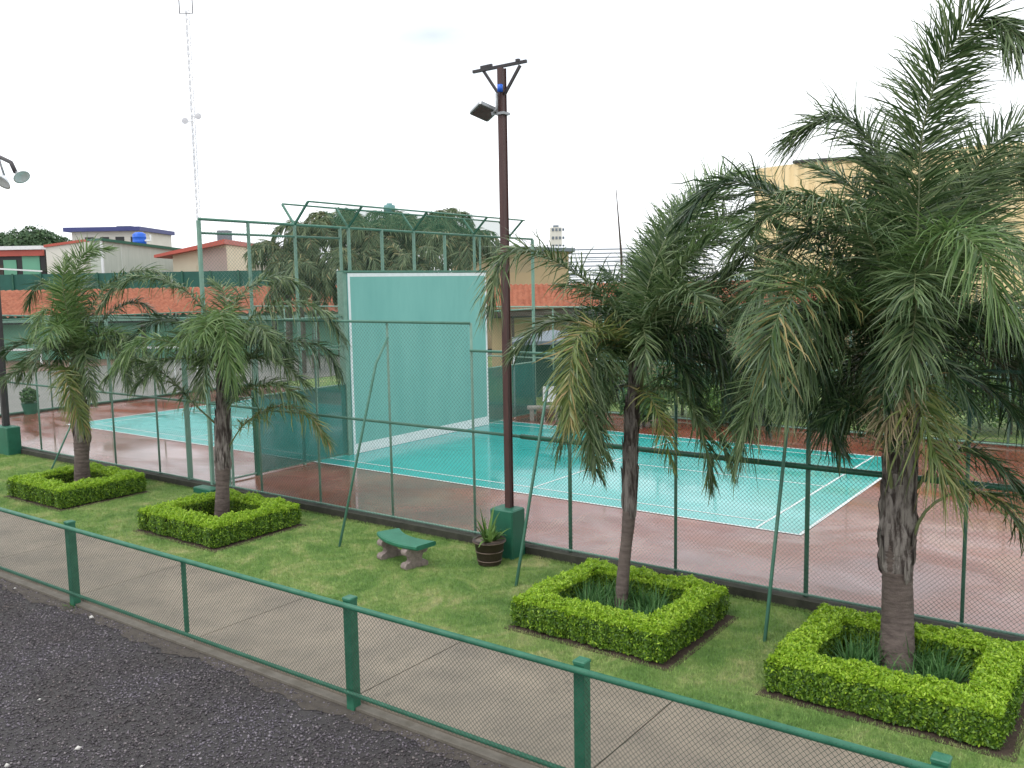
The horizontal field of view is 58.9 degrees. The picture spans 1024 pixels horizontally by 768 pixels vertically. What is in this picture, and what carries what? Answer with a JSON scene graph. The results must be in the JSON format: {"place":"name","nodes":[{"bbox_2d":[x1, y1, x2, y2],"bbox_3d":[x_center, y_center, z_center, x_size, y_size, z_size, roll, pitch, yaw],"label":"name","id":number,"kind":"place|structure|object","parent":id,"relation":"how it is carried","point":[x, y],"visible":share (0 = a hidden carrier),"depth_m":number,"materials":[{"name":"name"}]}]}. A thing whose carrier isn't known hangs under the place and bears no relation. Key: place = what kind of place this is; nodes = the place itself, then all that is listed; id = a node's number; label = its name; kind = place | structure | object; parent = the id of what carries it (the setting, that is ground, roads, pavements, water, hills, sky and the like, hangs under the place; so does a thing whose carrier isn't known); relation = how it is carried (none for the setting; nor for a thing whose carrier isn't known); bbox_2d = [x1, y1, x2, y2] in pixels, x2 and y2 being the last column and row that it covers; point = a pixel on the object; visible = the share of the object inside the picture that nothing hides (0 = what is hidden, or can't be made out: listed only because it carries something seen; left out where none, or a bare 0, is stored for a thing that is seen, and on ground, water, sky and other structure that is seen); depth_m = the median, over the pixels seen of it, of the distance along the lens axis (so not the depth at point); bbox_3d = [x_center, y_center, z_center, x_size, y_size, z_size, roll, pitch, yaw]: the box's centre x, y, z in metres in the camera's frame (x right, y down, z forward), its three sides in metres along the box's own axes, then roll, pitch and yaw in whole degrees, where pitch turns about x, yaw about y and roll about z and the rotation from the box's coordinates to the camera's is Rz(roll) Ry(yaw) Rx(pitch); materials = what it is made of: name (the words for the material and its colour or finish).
{"place":"outdoors","nodes":[
{"label":"outdoors","id":0,"kind":"place"},
{"bbox_2d":[0,246,47,274],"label":"shed","id":1,"kind":"structure","parent":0,"point":[15,260],"depth_m":73.74,"materials":[{"name":"red paint"}]},
{"bbox_2d":[43,239,90,273],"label":"house","id":2,"kind":"structure","parent":0,"point":[54,248],"depth_m":71.73,"materials":[{"name":"paint"}]},
{"bbox_2d":[6,359,139,373],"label":"practice court","id":3,"kind":"object","parent":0,"point":[14,362],"depth_m":54.61,"materials":[{"name":"concrete"}]},
{"bbox_2d":[8,348,42,364],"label":"tennis net","id":4,"kind":"object","parent":3,"relation":"on","point":[23,356],"visible":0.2,"depth_m":52.94,"materials":[{"name":"white paint"}]},
{"bbox_2d":[0,270,268,290],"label":"screened fence","id":5,"kind":"object","parent":3,"relation":"on","point":[12,282],"visible":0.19,"depth_m":64.45,"materials":[{"name":"green fabric"}]},
{"bbox_2d":[0,286,339,359],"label":"pavilion","id":6,"kind":"structure","parent":3,"relation":"on","point":[11,304],"depth_m":57.55,"materials":[{"name":"green paint"}]},
{"bbox_2d":[63,226,174,246],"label":"house","id":7,"kind":"structure","parent":0,"point":[160,237],"depth_m":83.50,"materials":[{"name":"paint"}]},
{"bbox_2d":[132,232,150,243],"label":"water tank","id":8,"kind":"object","parent":7,"relation":"on","point":[138,237],"visible":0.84,"depth_m":79.12,"materials":[{"name":"blue plastic"}]},
{"bbox_2d":[87,238,181,272],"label":"shed","id":9,"kind":"structure","parent":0,"point":[128,256],"depth_m":69.37,"materials":[{"name":"white paint"}]},
{"bbox_2d":[154,230,252,271],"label":"house","id":10,"kind":"structure","parent":0,"point":[185,259],"depth_m":65.81,"materials":[{"name":"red paint"}]},
{"bbox_2d":[186,266,196,271],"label":"window","id":11,"kind":"structure","parent":10,"relation":"in","point":[188,268],"depth_m":65.82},
{"bbox_2d":[0,353,491,413],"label":"side pavement","id":12,"kind":"structure","parent":0,"point":[45,399],"depth_m":43.11,"materials":[{"name":"grey concrete"}]},
{"bbox_2d":[241,238,327,364],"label":"palm tree","id":13,"kind":"object","parent":12,"relation":"on","point":[260,252],"visible":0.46,"depth_m":45.83,"materials":[{"name":"green plant"}]},
{"bbox_2d":[261,258,336,371],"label":"palm tree","id":14,"kind":"object","parent":12,"relation":"on","point":[290,272],"visible":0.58,"depth_m":44.95,"materials":[{"name":"green plant"}]},
{"bbox_2d":[270,219,345,367],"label":"palm tree","id":15,"kind":"object","parent":12,"relation":"on","point":[314,232],"visible":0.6,"depth_m":46.52,"materials":[{"name":"green plant"}]},
{"bbox_2d":[304,207,370,250],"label":"palm tree","id":16,"kind":"object","parent":12,"relation":"on","point":[347,215],"visible":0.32,"depth_m":48.37,"materials":[{"name":"green plant"}]},
{"bbox_2d":[333,219,411,266],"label":"palm tree","id":17,"kind":"object","parent":12,"relation":"on","point":[362,224],"visible":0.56,"depth_m":45.79,"materials":[{"name":"green plant"}]},
{"bbox_2d":[365,210,418,249],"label":"palm tree","id":18,"kind":"object","parent":12,"relation":"on","point":[388,219],"visible":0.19,"depth_m":50.33,"materials":[{"name":"green plant"}]},
{"bbox_2d":[418,207,476,268],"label":"palm tree","id":19,"kind":"object","parent":12,"relation":"on","point":[461,222],"visible":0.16,"depth_m":51.03,"materials":[{"name":"green plant"}]},
{"bbox_2d":[0,579,500,767],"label":"gravel yard","id":20,"kind":"structure","parent":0,"point":[306,714],"depth_m":9.69,"materials":[{"name":"grey gravel"}]},
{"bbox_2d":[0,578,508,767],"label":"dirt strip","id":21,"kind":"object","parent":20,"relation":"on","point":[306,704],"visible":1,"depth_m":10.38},
{"bbox_2d":[0,507,952,767],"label":"fence","id":22,"kind":"object","parent":20,"relation":"on","point":[583,674],"visible":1,"depth_m":9.16,"materials":[{"name":"green metal"}]},
{"bbox_2d":[0,512,904,767],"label":"path","id":23,"kind":"structure","parent":0,"point":[52,546],"depth_m":10.52,"materials":[{"name":"concrete"}]},
{"bbox_2d":[0,386,1023,633],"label":"court","id":24,"kind":"object","parent":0,"point":[652,526],"visible":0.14,"depth_m":16.23,"materials":[{"name":"red paint"}]},
{"bbox_2d":[19,387,39,414],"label":"shrub","id":25,"kind":"object","parent":24,"relation":"on","point":[28,405],"visible":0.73,"depth_m":32.30,"materials":[{"name":"green plant"}]},
{"bbox_2d":[196,200,535,484],"bbox_3d":[-2.973,-1.498,24.988,0.958,6.492,12.727,4,8,36],"label":"ball stop frame","id":26,"kind":"object","parent":24,"relation":"on","point":[277,438],"visible":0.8,"depth_m":22.58,"materials":[{"name":"green paint"}]},
{"bbox_2d":[89,399,881,534],"bbox_3d":[-2.533,1.568,25.780,24.214,0.001,7.826,4,8,36],"label":"court playing area","id":27,"kind":"object","parent":24,"relation":"on","point":[766,496],"visible":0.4,"depth_m":21.10,"materials":[{"name":"teal paint"}]},
{"bbox_2d":[337,270,488,454],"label":"practice wall","id":28,"kind":"structure","parent":27,"relation":"on","point":[392,295],"depth_m":25.23,"materials":[{"name":"green paint"}]},
{"bbox_2d":[68,402,881,534],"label":"court lines","id":29,"kind":"object","parent":27,"relation":"on","point":[833,511],"visible":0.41,"depth_m":19.48,"materials":[{"name":"white paint"}]},
{"bbox_2d":[0,383,1023,642],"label":"court kerb","id":30,"kind":"structure","parent":24,"relation":"on","point":[758,593],"depth_m":15.78,"materials":[{"name":"concrete"}]},
{"bbox_2d":[0,309,253,414],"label":"end fence","id":31,"kind":"object","parent":30,"relation":"on","point":[159,333],"visible":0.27,"depth_m":35.14,"materials":[{"name":"green metal"}]},
{"bbox_2d":[527,405,560,420],"bbox_3d":[1.033,0.920,29.056,1.100,0.440,0.400,-1,6,0],"label":"stone bench","id":32,"kind":"object","parent":24,"relation":"on","point":[531,407],"visible":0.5,"depth_m":28.89,"materials":[{"name":"stone"}]},
{"bbox_2d":[543,386,555,401],"bbox_3d":[1.265,0.539,30.441,0.460,0.881,0.460,-1,6,0],"label":"garden chair","id":33,"kind":"object","parent":24,"relation":"on","point":[550,389],"visible":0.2,"depth_m":30.60,"materials":[{"name":"white paint"}]},
{"bbox_2d":[254,306,1023,446],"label":"fence","id":34,"kind":"object","parent":24,"relation":"on","point":[679,417],"visible":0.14,"depth_m":30.98,"materials":[{"name":"green metal"}]},
{"bbox_2d":[701,384,735,423],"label":"shrub","id":35,"kind":"object","parent":24,"relation":"on","point":[711,395],"visible":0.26,"depth_m":27.01,"materials":[{"name":"green plant"}]},
{"bbox_2d":[0,453,1023,767],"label":"lawn","id":36,"kind":"structure","parent":0,"point":[682,689],"depth_m":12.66,"materials":[{"name":"green plant"}]},
{"bbox_2d":[0,155,29,455],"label":"light pole","id":37,"kind":"object","parent":36,"relation":"on","point":[10,440],"visible":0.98,"depth_m":25.02,"materials":[{"name":"green metal"}]},
{"bbox_2d":[193,485,215,493],"bbox_3d":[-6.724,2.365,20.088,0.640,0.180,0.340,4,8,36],"label":"bench","id":38,"kind":"object","parent":36,"relation":"on","point":[200,489],"visible":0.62,"depth_m":20.00,"materials":[{"name":"green stone"}]},
{"bbox_2d":[377,528,435,569],"bbox_3d":[-1.769,2.712,14.834,0.550,0.425,1.179,-6,8,-39],"label":"garden bench","id":39,"kind":"object","parent":36,"relation":"on","point":[412,550],"visible":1,"depth_m":14.59,"materials":[{"name":"green stone"}]},
{"bbox_2d":[471,505,507,566],"bbox_3d":[-0.338,2.432,14.549,0.762,0.966,0.656,-3,7,-20],"label":"flower pot","id":40,"kind":"object","parent":36,"relation":"on","point":[489,542],"visible":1,"depth_m":14.49,"materials":[{"name":"wood"}]},
{"bbox_2d":[470,58,526,559],"bbox_3d":[-0.178,-1.065,14.680,1.001,8.040,0.427,4,8,36],"label":"light pole","id":41,"kind":"object","parent":36,"relation":"on","point":[511,517],"visible":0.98,"depth_m":14.66,"materials":[{"name":"brown metal"}]},
{"bbox_2d":[0,315,1023,641],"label":"court fence","id":42,"kind":"object","parent":36,"relation":"on","point":[808,467],"visible":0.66,"depth_m":14.99,"materials":[{"name":"green metal"}]},
{"bbox_2d":[4,491,1023,762],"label":"soil beds","id":43,"kind":"object","parent":36,"relation":"on","point":[1008,749],"visible":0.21,"depth_m":10.71,"materials":[{"name":"brown soil"}]},
{"bbox_2d":[6,462,146,507],"bbox_3d":[-9.651,2.186,20.142,2.453,0.535,2.135,4,8,36],"label":"box hedge","id":44,"kind":"object","parent":43,"relation":"on","point":[55,487],"visible":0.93,"depth_m":19.61,"materials":[{"name":"green plant"}]},
{"bbox_2d":[0,232,188,480],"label":"palm tree","id":45,"kind":"object","parent":43,"relation":"on","point":[72,324],"visible":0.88,"depth_m":20.02,"materials":[{"name":"green plant"}]},
{"bbox_2d":[136,488,301,547],"bbox_3d":[-5.510,2.448,17.129,2.494,0.542,2.151,4,8,36],"label":"box hedge","id":46,"kind":"object","parent":43,"relation":"on","point":[192,518],"visible":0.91,"depth_m":16.61,"materials":[{"name":"green plant"}]},
{"bbox_2d":[92,266,350,517],"bbox_3d":[-5.458,0.263,17.370,4.726,5.049,3.234,-3,7,-17],"label":"palm tree","id":47,"kind":"object","parent":43,"relation":"on","point":[222,336],"visible":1,"depth_m":17.02,"materials":[{"name":"green plant"}]},
{"bbox_2d":[567,584,609,603],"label":"lily clump","id":48,"kind":"object","parent":43,"relation":"on","point":[584,592],"visible":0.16,"depth_m":12.19,"materials":[{"name":"green plant"}]},
{"bbox_2d":[566,579,615,606],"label":"lily clump","id":49,"kind":"object","parent":43,"relation":"on","point":[588,590],"visible":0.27,"depth_m":12.45,"materials":[{"name":"green plant"}]},
{"bbox_2d":[572,576,614,602],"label":"lily clump","id":50,"kind":"object","parent":43,"relation":"on","point":[594,592],"visible":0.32,"depth_m":12.51,"materials":[{"name":"green plant"}]},
{"bbox_2d":[581,576,632,605],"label":"lily clump","id":51,"kind":"object","parent":43,"relation":"on","point":[602,593],"visible":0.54,"depth_m":12.62,"materials":[{"name":"green plant"}]},
{"bbox_2d":[580,589,633,611],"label":"lily clump","id":52,"kind":"object","parent":43,"relation":"on","point":[608,602],"visible":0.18,"depth_m":11.99,"materials":[{"name":"green plant"}]},
{"bbox_2d":[608,591,628,609],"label":"lily clump","id":53,"kind":"object","parent":43,"relation":"on","point":[616,602],"visible":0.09,"depth_m":11.88,"materials":[{"name":"green plant"}]},
{"bbox_2d":[509,557,730,663],"bbox_3d":[1.462,2.907,12.072,2.413,0.530,2.137,4,8,36],"label":"box hedge","id":54,"kind":"object","parent":43,"relation":"on","point":[695,609],"visible":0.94,"depth_m":11.53,"materials":[{"name":"green plant"}]},
{"bbox_2d":[586,568,657,608],"bbox_3d":[1.524,2.843,12.552,1.065,0.492,1.007,4,8,36],"label":"lily clump","id":55,"kind":"object","parent":43,"relation":"on","point":[630,586],"visible":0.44,"depth_m":12.55,"materials":[{"name":"green plant"}]},
{"bbox_2d":[469,153,794,609],"bbox_3d":[2.098,-0.072,12.777,3.976,6.494,5.033,4,8,36],"label":"palm tree","id":56,"kind":"object","parent":43,"relation":"on","point":[644,311],"visible":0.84,"depth_m":12.06,"materials":[{"name":"green plant"}]},
{"bbox_2d":[612,576,669,611],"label":"lily clump","id":57,"kind":"object","parent":43,"relation":"on","point":[640,595],"visible":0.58,"depth_m":12.35,"materials":[{"name":"green plant"}]},
{"bbox_2d":[625,593,663,614],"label":"lily clump","id":58,"kind":"object","parent":43,"relation":"on","point":[638,605],"visible":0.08,"depth_m":11.74,"materials":[{"name":"green plant"}]},
{"bbox_2d":[624,589,666,613],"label":"lily clump","id":59,"kind":"object","parent":43,"relation":"on","point":[648,608],"visible":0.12,"depth_m":11.89,"materials":[{"name":"green plant"}]},
{"bbox_2d":[621,588,672,614],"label":"lily clump","id":60,"kind":"object","parent":43,"relation":"on","point":[662,601],"visible":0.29,"depth_m":12.02,"materials":[{"name":"green plant"}]},
{"bbox_2d":[628,583,674,614],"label":"lily clump","id":61,"kind":"object","parent":43,"relation":"on","point":[656,602],"visible":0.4,"depth_m":12.14,"materials":[{"name":"green plant"}]},
{"bbox_2d":[657,0,1023,675],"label":"palm tree","id":62,"kind":"object","parent":43,"relation":"on","point":[899,291],"visible":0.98,"depth_m":10.17,"materials":[{"name":"green plant"}]},
{"bbox_2d":[824,624,882,662],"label":"lily clump","id":63,"kind":"object","parent":43,"relation":"on","point":[850,647],"visible":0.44,"depth_m":10.49,"materials":[{"name":"green plant"}]},
{"bbox_2d":[829,641,891,665],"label":"lily clump","id":64,"kind":"object","parent":43,"relation":"on","point":[859,656],"visible":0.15,"depth_m":10.19,"materials":[{"name":"green plant"}]},
{"bbox_2d":[826,636,908,665],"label":"lily clump","id":65,"kind":"object","parent":43,"relation":"on","point":[852,653],"visible":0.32,"depth_m":10.35,"materials":[{"name":"green plant"}]},
{"bbox_2d":[836,630,909,666],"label":"lily clump","id":66,"kind":"object","parent":43,"relation":"on","point":[875,653],"visible":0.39,"depth_m":10.52,"materials":[{"name":"green plant"}]},
{"bbox_2d":[862,646,909,672],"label":"lily clump","id":67,"kind":"object","parent":43,"relation":"on","point":[891,668],"visible":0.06,"depth_m":9.96,"materials":[{"name":"green plant"}]},
{"bbox_2d":[763,602,1023,749],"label":"box hedge","id":68,"kind":"object","parent":43,"relation":"on","point":[983,707],"visible":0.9,"depth_m":9.47,"materials":[{"name":"green plant"}]},
{"bbox_2d":[856,627,934,661],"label":"lily clump","id":69,"kind":"object","parent":43,"relation":"on","point":[881,649],"visible":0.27,"depth_m":10.36,"materials":[{"name":"green plant"}]},
{"bbox_2d":[879,654,945,682],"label":"lily clump","id":70,"kind":"object","parent":43,"relation":"on","point":[912,668],"visible":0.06,"depth_m":9.75,"materials":[{"name":"green plant"}]},
{"bbox_2d":[891,633,953,673],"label":"lily clump","id":71,"kind":"object","parent":43,"relation":"on","point":[916,662],"visible":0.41,"depth_m":10.28,"materials":[{"name":"green plant"}]},
{"bbox_2d":[893,654,954,679],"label":"lily clump","id":72,"kind":"object","parent":43,"relation":"on","point":[929,672],"visible":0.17,"depth_m":9.70,"materials":[{"name":"green plant"}]},
{"bbox_2d":[893,647,974,683],"bbox_3d":[4.699,3.106,9.832,1.032,0.469,0.911,0,6,5],"label":"lily clump","id":73,"kind":"object","parent":43,"relation":"on","point":[946,670],"visible":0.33,"depth_m":9.91,"materials":[{"name":"green plant"}]},
{"bbox_2d":[910,642,969,683],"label":"lily clump","id":74,"kind":"object","parent":43,"relation":"on","point":[938,658],"visible":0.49,"depth_m":10.11,"materials":[{"name":"green plant"}]},
{"bbox_2d":[911,652,974,683],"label":"lily clump","id":75,"kind":"object","parent":43,"relation":"on","point":[959,679],"visible":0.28,"depth_m":9.77,"materials":[{"name":"green plant"}]},
{"bbox_2d":[0,0,1023,275],"label":"sky","id":76,"kind":"structure","parent":0,"point":[356,102],"materials":[{"name":"white"}]},
{"bbox_2d":[280,341,1023,443],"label":"back lawn","id":77,"kind":"structure","parent":0,"point":[985,434],"depth_m":27.11,"materials":[{"name":"green plant"}]},
{"bbox_2d":[308,245,389,311],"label":"palm tree","id":78,"kind":"object","parent":77,"relation":"on","point":[333,265],"visible":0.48,"depth_m":44.02,"materials":[{"name":"green plant"}]},
{"bbox_2d":[367,243,443,272],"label":"palm tree","id":79,"kind":"object","parent":77,"relation":"on","point":[431,262],"visible":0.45,"depth_m":44.13,"materials":[{"name":"green plant"}]},
{"bbox_2d":[391,209,458,257],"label":"palm tree","id":80,"kind":"object","parent":77,"relation":"on","point":[426,225],"visible":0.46,"depth_m":47.77,"materials":[{"name":"green plant"}]},
{"bbox_2d":[425,226,499,273],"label":"palm tree","id":81,"kind":"object","parent":77,"relation":"on","point":[463,240],"visible":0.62,"depth_m":45.43,"materials":[{"name":"green plant"}]},
{"bbox_2d":[453,246,574,348],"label":"building","id":82,"kind":"structure","parent":77,"relation":"on","point":[523,277],"depth_m":59.91,"materials":[{"name":"yellow paint"}]},
{"bbox_2d":[512,330,596,396],"bbox_3d":[1.524,-0.675,33.331,3.000,2.638,2.600,-1,6,0],"label":"gazebo","id":83,"kind":"object","parent":77,"relation":"on","point":[544,349],"visible":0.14,"depth_m":34.56,"materials":[{"name":"grey fabric"}]},
{"bbox_2d":[583,345,628,398],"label":"shrub","id":84,"kind":"object","parent":77,"relation":"on","point":[618,382],"visible":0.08,"depth_m":32.89,"materials":[{"name":"green plant"}]},
{"bbox_2d":[559,245,717,283],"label":"building","id":85,"kind":"structure","parent":77,"relation":"on","point":[603,253],"depth_m":80.54,"materials":[{"name":"white paint"}]},
{"bbox_2d":[616,377,672,425],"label":"shrub","id":86,"kind":"object","parent":77,"relation":"on","point":[645,411],"visible":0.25,"depth_m":27.11,"materials":[{"name":"green plant"}]},
{"bbox_2d":[486,279,865,373],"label":"clubhouse","id":87,"kind":"structure","parent":77,"relation":"on","point":[520,294],"depth_m":42.23,"materials":[{"name":"ceramic"}]},
{"bbox_2d":[616,190,622,277],"bbox_3d":[4.535,-4.015,38.017,0.343,8.125,0.104,-1,6,0],"label":"flag pole","id":88,"kind":"object","parent":87,"relation":"on","point":[620,244],"visible":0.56,"depth_m":37.76,"materials":[{"name":"white metal"}]},
{"bbox_2d":[648,353,719,415],"bbox_3d":[5.496,-0.213,29.363,2.712,2.474,2.610,-1,6,0],"label":"shrub","id":89,"kind":"object","parent":77,"relation":"on","point":[665,372],"visible":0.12,"depth_m":28.90,"materials":[{"name":"green plant"}]},
{"bbox_2d":[708,330,759,384],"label":"shrub","id":90,"kind":"object","parent":77,"relation":"on","point":[740,353],"visible":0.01,"depth_m":29.95,"materials":[{"name":"green plant"}]},
{"bbox_2d":[765,365,819,414],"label":"shrub","id":91,"kind":"object","parent":77,"relation":"on","point":[786,400],"visible":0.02,"depth_m":28.13,"materials":[{"name":"green plant"}]},
{"bbox_2d":[788,328,856,398],"bbox_3d":[10.416,-0.731,30.359,3.146,3.112,3.238,2,7,22],"label":"shrub","id":92,"kind":"object","parent":77,"relation":"on","point":[830,356],"depth_m":30.11,"materials":[{"name":"green plant"}]},
{"bbox_2d":[923,353,974,421],"bbox_3d":[12.465,0.105,26.279,2.535,2.292,2.355,-1,6,0],"label":"shrub","id":93,"kind":"object","parent":77,"relation":"on","point":[947,398],"visible":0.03,"depth_m":25.75,"materials":[{"name":"green plant"}]},
{"bbox_2d":[932,342,1023,431],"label":"shrub","id":94,"kind":"object","parent":77,"relation":"on","point":[950,398],"visible":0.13,"depth_m":24.98,"materials":[{"name":"green plant"}]},
{"bbox_2d":[934,283,1023,381],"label":"shrub","id":95,"kind":"object","parent":77,"relation":"on","point":[977,342],"depth_m":31.42,"materials":[{"name":"green plant"}]},
{"bbox_2d":[952,336,1023,434],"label":"shrub","id":96,"kind":"object","parent":77,"relation":"on","point":[994,425],"visible":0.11,"depth_m":24.37,"materials":[{"name":"green plant"}]},
{"bbox_2d":[754,142,1023,339],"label":"hall","id":97,"kind":"structure","parent":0,"point":[791,177],"depth_m":64.98,"materials":[{"name":"beige paint"}]},
{"label":"ground","id":98,"kind":"structure","parent":0,"visible":0},
{"bbox_2d":[0,231,23,242],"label":"tree","id":99,"kind":"object","parent":98,"relation":"on","point":[2,234],"visible":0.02,"depth_m":96.71,"materials":[{"name":"green plant"}]},
{"bbox_2d":[0,224,69,245],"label":"tree","id":100,"kind":"object","parent":98,"relation":"on","point":[33,237],"visible":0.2,"depth_m":93.02,"materials":[{"name":"green plant"}]},
{"bbox_2d":[178,0,200,219],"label":"radio mast","id":101,"kind":"object","parent":98,"relation":"on","point":[196,116],"visible":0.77,"depth_m":122.16,"materials":[{"name":"metal"}]},
{"bbox_2d":[0,571,539,767],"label":"path edging","id":102,"kind":"object","parent":98,"relation":"on","point":[461,744],"visible":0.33,"depth_m":10.44,"materials":[{"name":"concrete"}]},
{"bbox_2d":[384,203,394,211],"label":"water tank","id":103,"kind":"object","parent":98,"relation":"on","point":[388,205],"visible":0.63,"depth_m":61.09,"materials":[{"name":"teal plastic"}]},
{"bbox_2d":[550,225,564,246],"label":"apartment tower","id":104,"kind":"structure","parent":98,"relation":"on","point":[556,237],"depth_m":328.01,"materials":[{"name":"paint"}]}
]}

